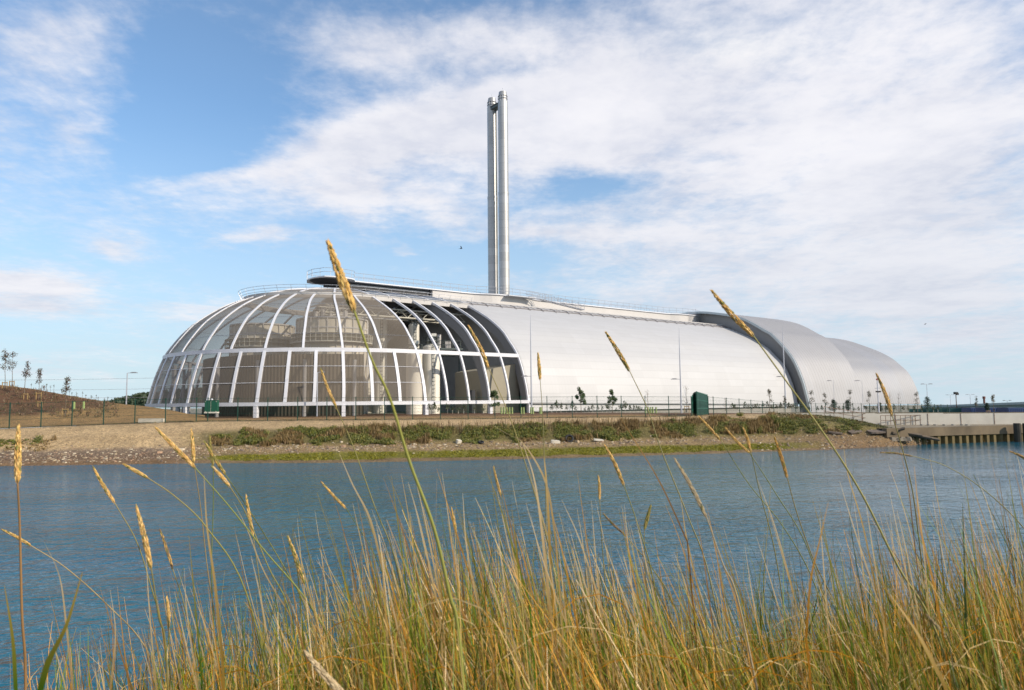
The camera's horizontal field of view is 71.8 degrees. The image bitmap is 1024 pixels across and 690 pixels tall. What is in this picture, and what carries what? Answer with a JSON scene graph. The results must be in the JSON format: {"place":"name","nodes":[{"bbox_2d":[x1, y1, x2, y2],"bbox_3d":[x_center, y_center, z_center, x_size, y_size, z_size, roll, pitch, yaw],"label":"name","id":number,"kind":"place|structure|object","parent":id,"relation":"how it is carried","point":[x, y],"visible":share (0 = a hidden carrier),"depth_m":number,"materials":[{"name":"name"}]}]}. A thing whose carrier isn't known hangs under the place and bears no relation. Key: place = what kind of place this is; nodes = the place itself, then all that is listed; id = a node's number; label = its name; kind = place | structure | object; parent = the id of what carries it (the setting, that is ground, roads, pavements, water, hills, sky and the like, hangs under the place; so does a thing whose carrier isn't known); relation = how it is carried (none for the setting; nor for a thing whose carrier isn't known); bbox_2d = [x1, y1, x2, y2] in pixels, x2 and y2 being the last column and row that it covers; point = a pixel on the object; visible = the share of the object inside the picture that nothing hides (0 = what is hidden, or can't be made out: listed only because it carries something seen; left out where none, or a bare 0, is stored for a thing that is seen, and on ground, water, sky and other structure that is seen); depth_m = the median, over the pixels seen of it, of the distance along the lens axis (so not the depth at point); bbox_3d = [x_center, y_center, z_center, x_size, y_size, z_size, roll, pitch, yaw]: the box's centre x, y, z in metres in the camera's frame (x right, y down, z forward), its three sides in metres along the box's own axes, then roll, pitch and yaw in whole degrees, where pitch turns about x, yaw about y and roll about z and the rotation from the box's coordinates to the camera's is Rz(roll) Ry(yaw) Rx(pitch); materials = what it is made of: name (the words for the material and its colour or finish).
{"place":"outdoors","nodes":[
{"label":"outdoors","id":0,"kind":"place"},
{"bbox_2d":[14,424,26,689],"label":"grass stalk","id":1,"kind":"object","parent":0,"point":[17,463],"depth_m":1.53,"materials":[{"name":"beige plant"}]},
{"bbox_2d":[321,481,401,626],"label":"grass stalk","id":2,"kind":"object","parent":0,"point":[335,498],"depth_m":2.36,"materials":[{"name":"plant"}]},
{"bbox_2d":[0,414,926,465],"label":"river bank","id":3,"kind":"structure","parent":0,"point":[127,437],"depth_m":62.14,"materials":[{"name":"soil"}]},
{"bbox_2d":[0,410,892,450],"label":"bank vegetation","id":4,"kind":"object","parent":3,"relation":"on","point":[384,433],"visible":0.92,"depth_m":65.22,"materials":[{"name":"green plant"}]},
{"bbox_2d":[0,416,927,464],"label":"shore stones","id":5,"kind":"object","parent":3,"relation":"on","point":[413,446],"visible":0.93,"depth_m":60.17,"materials":[{"name":"stone"}]},
{"bbox_2d":[201,443,786,460],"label":"saltmarsh turf","id":6,"kind":"structure","parent":3,"relation":"on","point":[411,455],"depth_m":58.76,"materials":[{"name":"green plant"}]},
{"bbox_2d":[565,434,573,441],"bbox_3d":[5.196,8.488,64.047,0.840,0.779,0.526,-1,-5,0],"label":"tyre","id":7,"kind":"object","parent":3,"relation":"on","point":[571,436],"visible":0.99,"depth_m":63.96,"materials":[{"name":"black rubber"}]},
{"bbox_2d":[828,431,842,434],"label":"concrete slab","id":8,"kind":"object","parent":3,"relation":"on","point":[834,432],"depth_m":68.32,"materials":[{"name":"grey concrete"}]},
{"bbox_2d":[848,430,861,433],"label":"concrete slab","id":9,"kind":"object","parent":3,"relation":"on","point":[853,431],"depth_m":68.60,"materials":[{"name":"grey concrete"}]},
{"bbox_2d":[867,429,885,433],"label":"concrete slab","id":10,"kind":"structure","parent":3,"relation":"on","point":[879,431],"depth_m":68.30,"materials":[{"name":"grey concrete"}]},
{"bbox_2d":[890,437,911,440],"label":"rock toe","id":11,"kind":"object","parent":3,"relation":"on","point":[901,438],"visible":0.95,"depth_m":68.16,"materials":[{"name":"stone"}]},
{"bbox_2d":[908,433,922,436],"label":"timber plank","id":12,"kind":"object","parent":3,"relation":"on","point":[916,434],"visible":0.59,"depth_m":68.75,"materials":[{"name":"grey wood"}]},
{"bbox_2d":[915,435,931,438],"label":"timber plank","id":13,"kind":"object","parent":3,"relation":"on","point":[927,437],"visible":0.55,"depth_m":68.94,"materials":[{"name":"wood"}]},
{"bbox_2d":[919,437,939,440],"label":"timber plank","id":14,"kind":"object","parent":3,"relation":"on","point":[935,439],"visible":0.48,"depth_m":69.13,"materials":[{"name":"grey wood"}]},
{"bbox_2d":[0,405,930,428],"bbox_3d":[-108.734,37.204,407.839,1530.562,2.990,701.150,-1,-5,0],"label":"ground","id":15,"kind":"structure","parent":0,"point":[403,415],"depth_m":80.26,"materials":[{"name":"beige concrete"}]},
{"bbox_2d":[0,385,205,427],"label":"earth mound","id":16,"kind":"object","parent":15,"relation":"on","point":[124,410],"visible":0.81,"depth_m":72.97,"materials":[{"name":"soil"}]},
{"bbox_2d":[0,349,9,388],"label":"young tree","id":17,"kind":"object","parent":16,"relation":"on","point":[3,368],"visible":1,"depth_m":84.53,"materials":[{"name":"green plant"}]},
{"bbox_2d":[5,351,17,386],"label":"young tree","id":18,"kind":"object","parent":16,"relation":"on","point":[8,366],"visible":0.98,"depth_m":86.09,"materials":[{"name":"green plant"}]},
{"bbox_2d":[21,361,30,393],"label":"young tree","id":19,"kind":"object","parent":16,"relation":"on","point":[28,369],"visible":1,"depth_m":81.37,"materials":[{"name":"green plant"}]},
{"bbox_2d":[35,368,44,398],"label":"young tree","id":20,"kind":"object","parent":16,"relation":"on","point":[39,373],"visible":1,"depth_m":78.20,"materials":[{"name":"green plant"}]},
{"bbox_2d":[61,375,71,416],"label":"young tree","id":21,"kind":"object","parent":16,"relation":"on","point":[66,387],"visible":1,"depth_m":70.27,"materials":[{"name":"green plant"}]},
{"bbox_2d":[125,372,137,403],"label":"street lamp","id":22,"kind":"object","parent":16,"relation":"on","point":[126,385],"visible":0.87,"depth_m":85.89,"materials":[{"name":"grey metal"}]},
{"bbox_2d":[0,385,674,428],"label":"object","id":23,"kind":"object","parent":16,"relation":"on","point":[81,407],"visible":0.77,"depth_m":75.52,"materials":[{"name":"brown plant"}]},
{"bbox_2d":[138,418,164,422],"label":"concrete block","id":24,"kind":"object","parent":15,"relation":"on","point":[153,420],"depth_m":66.78,"materials":[{"name":"white concrete"}]},
{"bbox_2d":[204,399,218,412],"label":"equipment cabinet","id":25,"kind":"object","parent":15,"relation":"on","point":[215,405],"visible":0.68,"depth_m":73.51,"materials":[{"name":"metal"}]},
{"bbox_2d":[224,323,294,355],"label":"round tank","id":26,"kind":"object","parent":15,"relation":"on","point":[254,335],"visible":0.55,"depth_m":97.63,"materials":[{"name":"grey metal"}]},
{"bbox_2d":[316,371,323,415],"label":"street lamp","id":27,"kind":"object","parent":15,"relation":"on","point":[317,395],"visible":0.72,"depth_m":78.76,"materials":[{"name":"grey metal"}]},
{"bbox_2d":[290,311,372,413],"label":"round tank","id":28,"kind":"object","parent":15,"relation":"on","point":[318,329],"visible":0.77,"depth_m":92.63,"materials":[{"name":"grey metal"}]},
{"bbox_2d":[0,396,690,428],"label":"fence","id":29,"kind":"object","parent":15,"relation":"on","point":[441,405],"visible":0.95,"depth_m":68.64,"materials":[{"name":"metal"}]},
{"bbox_2d":[361,315,373,412],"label":"silo","id":30,"kind":"object","parent":15,"relation":"on","point":[370,330],"visible":0.05,"depth_m":109.56,"materials":[{"name":"beige paint"}]},
{"bbox_2d":[373,319,386,412],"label":"silo","id":31,"kind":"object","parent":15,"relation":"on","point":[380,358],"visible":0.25,"depth_m":105.31,"materials":[{"name":"beige paint"}]},
{"bbox_2d":[408,313,418,347],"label":"silo","id":32,"kind":"object","parent":15,"relation":"on","point":[413,325],"visible":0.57,"depth_m":103.84,"materials":[{"name":"beige paint"}]},
{"bbox_2d":[406,341,421,413],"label":"silo","id":33,"kind":"object","parent":15,"relation":"on","point":[413,375],"visible":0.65,"depth_m":90.59,"materials":[{"name":"beige paint"}]},
{"bbox_2d":[423,333,439,413],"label":"silo","id":34,"kind":"object","parent":15,"relation":"on","point":[431,367],"visible":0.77,"depth_m":92.60,"materials":[{"name":"beige paint"}]},
{"bbox_2d":[429,334,462,371],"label":"service platform","id":35,"kind":"structure","parent":15,"relation":"on","point":[447,344],"depth_m":102.93,"materials":[{"name":"grey metal"}]},
{"bbox_2d":[455,364,518,412],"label":"plant room","id":36,"kind":"object","parent":15,"relation":"on","point":[475,391],"visible":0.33,"depth_m":96.00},
{"bbox_2d":[487,97,498,293],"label":"chimney stack","id":37,"kind":"object","parent":15,"relation":"on","point":[493,280],"visible":0.73,"depth_m":126.18,"materials":[{"name":"metal"}]},
{"bbox_2d":[489,390,499,414],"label":"young tree","id":38,"kind":"object","parent":15,"relation":"on","point":[493,393],"visible":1,"depth_m":75.66,"materials":[{"name":"green plant"}]},
{"bbox_2d":[490,88,509,294],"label":"chimney stack","id":39,"kind":"object","parent":15,"relation":"on","point":[501,106],"visible":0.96,"depth_m":123.66,"materials":[{"name":"metal"}]},
{"bbox_2d":[521,315,531,401],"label":"lamp mast","id":40,"kind":"object","parent":15,"relation":"on","point":[530,376],"visible":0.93,"depth_m":86.05,"materials":[{"name":"grey metal"}]},
{"bbox_2d":[145,267,920,421],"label":"energy plant","id":41,"kind":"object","parent":15,"relation":"on","point":[723,356],"visible":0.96,"depth_m":107.19,"materials":[{"name":"silver metal"}]},
{"bbox_2d":[575,387,586,412],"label":"young tree","id":42,"kind":"object","parent":15,"relation":"on","point":[581,394],"visible":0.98,"depth_m":83.73,"materials":[{"name":"green plant"}]},
{"bbox_2d":[607,389,617,412],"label":"young tree","id":43,"kind":"object","parent":15,"relation":"on","point":[612,396],"visible":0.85,"depth_m":83.75,"materials":[{"name":"green plant"}]},
{"bbox_2d":[672,335,681,412],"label":"lamp mast","id":44,"kind":"object","parent":15,"relation":"on","point":[680,377],"visible":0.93,"depth_m":91.84,"materials":[{"name":"grey metal"}]},
{"bbox_2d":[681,386,689,412],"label":"young tree","id":45,"kind":"object","parent":15,"relation":"on","point":[686,406],"visible":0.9,"depth_m":89.60,"materials":[{"name":"green plant"}]},
{"bbox_2d":[691,391,707,415],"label":"green equipment cabinet","id":46,"kind":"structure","parent":15,"relation":"on","point":[699,403],"depth_m":80.03,"materials":[{"name":"green metal"}]},
{"bbox_2d":[767,389,772,409],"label":"young tree","id":47,"kind":"object","parent":15,"relation":"on","point":[769,392],"visible":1,"depth_m":101.70,"materials":[{"name":"green plant"}]},
{"bbox_2d":[776,327,786,408],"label":"lamp mast","id":48,"kind":"object","parent":15,"relation":"on","point":[784,370],"visible":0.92,"depth_m":107.90,"materials":[{"name":"grey metal"}]},
{"bbox_2d":[708,396,947,414],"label":"fence","id":49,"kind":"object","parent":15,"relation":"on","point":[810,408],"visible":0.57,"depth_m":104.96,"materials":[{"name":"metal"}]},
{"bbox_2d":[830,399,837,410],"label":"young tree","id":50,"kind":"object","parent":15,"relation":"on","point":[832,401],"visible":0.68,"depth_m":113.46,"materials":[{"name":"green plant"}]},
{"bbox_2d":[824,406,864,417],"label":"pipe railing","id":51,"kind":"object","parent":15,"relation":"on","point":[845,414],"visible":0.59,"depth_m":76.73,"materials":[{"name":"grey metal"}]},
{"bbox_2d":[844,399,850,409],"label":"young tree","id":52,"kind":"object","parent":15,"relation":"on","point":[847,402],"visible":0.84,"depth_m":113.49,"materials":[{"name":"green plant"}]},
{"bbox_2d":[875,378,880,411],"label":"quay mast","id":53,"kind":"object","parent":15,"relation":"on","point":[877,391],"visible":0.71,"depth_m":79.30,"materials":[{"name":"white metal"}]},
{"bbox_2d":[771,412,1023,424],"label":"retaining wall","id":54,"kind":"structure","parent":15,"relation":"on","point":[947,418],"depth_m":77.26,"materials":[{"name":"concrete"}]},
{"bbox_2d":[923,396,930,409],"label":"young tree","id":55,"kind":"object","parent":15,"relation":"on","point":[927,403],"visible":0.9,"depth_m":123.47,"materials":[{"name":"green plant"}]},
{"bbox_2d":[909,402,1023,411],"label":"road ramp","id":56,"kind":"structure","parent":15,"relation":"on","point":[952,408],"depth_m":165.23,"materials":[{"name":"teal paint"}]},
{"bbox_2d":[961,407,975,411],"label":"container","id":57,"kind":"object","parent":15,"relation":"on","point":[967,409],"visible":0.19,"depth_m":112.09,"materials":[{"name":"blue metal"}]},
{"bbox_2d":[975,407,996,411],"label":"container","id":58,"kind":"object","parent":15,"relation":"on","point":[982,409],"visible":0.14,"depth_m":108.01,"materials":[{"name":"blue metal"}]},
{"bbox_2d":[984,403,989,410],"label":"young tree","id":59,"kind":"object","parent":15,"relation":"on","point":[987,407],"visible":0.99,"depth_m":104.45,"materials":[{"name":"green plant"}]},
{"bbox_2d":[996,407,1023,411],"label":"container","id":60,"kind":"object","parent":15,"relation":"on","point":[1010,409],"visible":0.42,"depth_m":103.51,"materials":[{"name":"blue metal"}]},
{"bbox_2d":[0,441,1023,689],"bbox_3d":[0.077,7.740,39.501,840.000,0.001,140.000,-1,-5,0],"label":"river water","id":61,"kind":"structure","parent":0,"point":[74,521],"depth_m":25.41,"materials":[{"name":"blue liquid"}]},
{"bbox_2d":[882,423,1023,443],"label":"quay wall","id":62,"kind":"structure","parent":61,"relation":"in","point":[1014,432],"depth_m":71.24,"materials":[{"name":"concrete"}]},
{"bbox_2d":[885,424,1021,427],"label":"quay deck","id":63,"kind":"structure","parent":62,"relation":"on","point":[901,426],"depth_m":74.35,"materials":[{"name":"concrete"}]},
{"bbox_2d":[880,415,920,424],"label":"pipe railing","id":64,"kind":"object","parent":63,"relation":"on","point":[890,420],"visible":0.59,"depth_m":77.23,"materials":[{"name":"grey metal"}]},
{"bbox_2d":[0,0,1023,428],"label":"sky","id":65,"kind":"structure","parent":0,"point":[849,170],"materials":[{"name":"blue"}]},
{"bbox_2d":[468,325,562,646],"bbox_3d":[0.062,0.719,1.966,0.442,1.535,0.042,4,-6,-44],"label":"grass stalk","id":66,"kind":"object","parent":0,"point":[481,350],"depth_m":1.95,"materials":[{"name":"plant"}]},
{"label":"near bank","id":67,"kind":"structure","parent":0,"visible":0},
{"bbox_2d":[2,529,159,689],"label":"grass stalk","id":68,"kind":"object","parent":67,"relation":"on","point":[17,538],"depth_m":2.45,"materials":[{"name":"plant"}]},
{"bbox_2d":[92,466,161,622],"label":"grass stalk","id":69,"kind":"object","parent":67,"relation":"on","point":[103,486],"depth_m":2.04,"materials":[{"name":"beige plant"}]},
{"bbox_2d":[135,504,168,689],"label":"grass stalk","id":70,"kind":"object","parent":67,"relation":"on","point":[145,540],"depth_m":1.33,"materials":[{"name":"beige plant"}]},
{"bbox_2d":[166,596,170,689],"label":"grass stalk","id":71,"kind":"object","parent":67,"relation":"on","point":[168,613],"depth_m":1.85,"materials":[{"name":"beige plant"}]},
{"bbox_2d":[159,529,198,686],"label":"grass stalk","id":72,"kind":"object","parent":67,"relation":"on","point":[168,553],"depth_m":2.05,"materials":[{"name":"beige plant"}]},
{"bbox_2d":[122,463,271,689],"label":"grass stalk","id":73,"kind":"object","parent":67,"relation":"on","point":[138,472],"depth_m":1.78,"materials":[{"name":"plant"}]},
{"bbox_2d":[190,428,221,673],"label":"grass stalk","id":74,"kind":"object","parent":67,"relation":"on","point":[193,451],"depth_m":2.44,"materials":[{"name":"beige plant"}]},
{"bbox_2d":[209,435,214,676],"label":"grass stalk","id":75,"kind":"object","parent":67,"relation":"on","point":[211,458],"depth_m":2.44,"materials":[{"name":"plant"}]},
{"bbox_2d":[154,426,341,686],"bbox_3d":[-0.517,0.831,1.588,0.547,1.304,0.048,2,-5,-29],"label":"grass stalk","id":76,"kind":"object","parent":67,"relation":"on","point":[179,452],"depth_m":1.55,"materials":[{"name":"plant"}]},
{"bbox_2d":[245,495,265,688],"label":"grass stalk","id":77,"kind":"object","parent":67,"relation":"on","point":[249,513],"depth_m":2.09,"materials":[{"name":"plant"}]},
{"bbox_2d":[211,465,304,688],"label":"grass stalk","id":78,"kind":"object","parent":67,"relation":"on","point":[222,477],"depth_m":1.94,"materials":[{"name":"beige plant"}]},
{"bbox_2d":[204,441,322,682],"bbox_3d":[-0.743,0.903,2.254,0.473,1.207,0.045,3,-6,-36],"label":"grass stalk","id":79,"kind":"object","parent":67,"relation":"on","point":[216,460],"depth_m":2.24,"materials":[{"name":"beige plant"}]},
{"bbox_2d":[287,535,328,685],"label":"grass stalk","id":80,"kind":"object","parent":67,"relation":"on","point":[297,564],"depth_m":1.68,"materials":[{"name":"plant"}]},
{"bbox_2d":[303,650,343,689],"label":"grass stalk","id":81,"kind":"object","parent":67,"relation":"on","point":[331,682],"depth_m":1.01,"materials":[{"name":"beige plant"}]},
{"bbox_2d":[320,369,415,673],"bbox_3d":[-0.383,0.783,2.110,0.415,1.428,0.036,4,-6,-43],"label":"grass stalk","id":82,"kind":"object","parent":67,"relation":"on","point":[329,392],"depth_m":2.10,"materials":[{"name":"yellow plant"}]},
{"bbox_2d":[325,239,465,689],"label":"grass stalk","id":83,"kind":"object","parent":67,"relation":"on","point":[347,294],"depth_m":1.06,"materials":[{"name":"yellow plant"}]},
{"bbox_2d":[451,507,466,647],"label":"grass stalk","id":84,"kind":"object","parent":67,"relation":"on","point":[453,517],"depth_m":2.16,"materials":[{"name":"plant"}]},
{"bbox_2d":[493,466,522,619],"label":"grass stalk","id":85,"kind":"object","parent":67,"relation":"on","point":[498,487],"depth_m":2.37,"materials":[{"name":"beige plant"}]},
{"bbox_2d":[4,416,1023,689],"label":"foreground grass","id":86,"kind":"structure","parent":67,"relation":"on","point":[624,664],"depth_m":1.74,"materials":[{"name":"plant"}]},
{"bbox_2d":[537,352,547,623],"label":"grass stalk","id":87,"kind":"object","parent":67,"relation":"on","point":[539,367],"depth_m":2.45,"materials":[{"name":"plant"}]},
{"bbox_2d":[598,476,609,660],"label":"grass stalk","id":88,"kind":"object","parent":67,"relation":"on","point":[599,490],"depth_m":2.31,"materials":[{"name":"beige plant"}]},
{"bbox_2d":[604,445,669,689],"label":"grass stalk","id":89,"kind":"object","parent":67,"relation":"on","point":[616,467],"depth_m":1.97,"materials":[{"name":"beige plant"}]},
{"bbox_2d":[644,504,654,681],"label":"grass stalk","id":90,"kind":"object","parent":67,"relation":"on","point":[647,517],"depth_m":2.17,"materials":[{"name":"beige plant"}]},
{"bbox_2d":[603,513,695,684],"bbox_3d":[0.500,1.006,2.230,0.483,0.976,0.037,2,-5,-30],"label":"grass stalk","id":91,"kind":"object","parent":67,"relation":"on","point":[613,524],"depth_m":2.19,"materials":[{"name":"beige plant"}]},
{"bbox_2d":[605,332,731,688],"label":"grass stalk","id":92,"kind":"object","parent":67,"relation":"on","point":[619,354],"depth_m":2.01,"materials":[{"name":"beige plant"}]},
{"bbox_2d":[674,458,757,689],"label":"grass stalk","id":93,"kind":"object","parent":67,"relation":"on","point":[691,487],"depth_m":1.33,"materials":[{"name":"beige plant"}]},
{"bbox_2d":[698,415,838,668],"bbox_3d":[0.961,0.874,2.472,0.706,1.264,0.035,2,-5,-25],"label":"grass stalk","id":94,"kind":"object","parent":67,"relation":"on","point":[711,430],"depth_m":2.47,"materials":[{"name":"plant"}]},
{"bbox_2d":[742,427,795,689],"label":"grass stalk","id":95,"kind":"object","parent":67,"relation":"on","point":[748,441],"depth_m":2.47,"materials":[{"name":"plant"}]},
{"bbox_2d":[725,427,844,670],"bbox_3d":[1.010,0.891,2.444,0.614,1.224,0.036,1,-5,-24],"label":"grass stalk","id":96,"kind":"object","parent":67,"relation":"on","point":[737,442],"depth_m":2.46,"materials":[{"name":"beige plant"}]},
{"bbox_2d":[774,437,847,643],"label":"grass stalk","id":97,"kind":"object","parent":67,"relation":"on","point":[782,460],"depth_m":2.08,"materials":[{"name":"plant"}]},
{"bbox_2d":[710,289,954,688],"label":"grass stalk","id":98,"kind":"object","parent":67,"relation":"on","point":[729,311],"depth_m":1.49,"materials":[{"name":"plant"}]},
{"bbox_2d":[875,372,933,674],"bbox_3d":[1.170,0.780,2.023,0.031,1.395,0.449,-5,-7,45],"label":"grass stalk","id":99,"kind":"object","parent":67,"relation":"on","point":[887,399],"depth_m":1.99,"materials":[{"name":"plant"}]},
{"bbox_2d":[925,614,974,689],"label":"grass stalk","id":100,"kind":"object","parent":67,"relation":"on","point":[932,620],"depth_m":1.55,"materials":[{"name":"plant"}]},
{"bbox_2d":[879,452,1023,528],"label":"grass stalk","id":101,"kind":"object","parent":67,"relation":"on","point":[950,468],"depth_m":2.45,"materials":[{"name":"green plant"}]},
{"bbox_2d":[1009,450,1023,458],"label":"grass stalk","id":102,"kind":"object","parent":67,"relation":"on","point":[1019,455],"depth_m":2.38,"materials":[{"name":"beige plant"}]},
{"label":"hill","id":103,"kind":"structure","parent":0,"visible":0},
{"bbox_2d":[108,388,201,404],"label":"wooded hillside","id":104,"kind":"structure","parent":103,"relation":"on","point":[130,401],"depth_m":578.45,"materials":[{"name":"green plant"}]}
]}

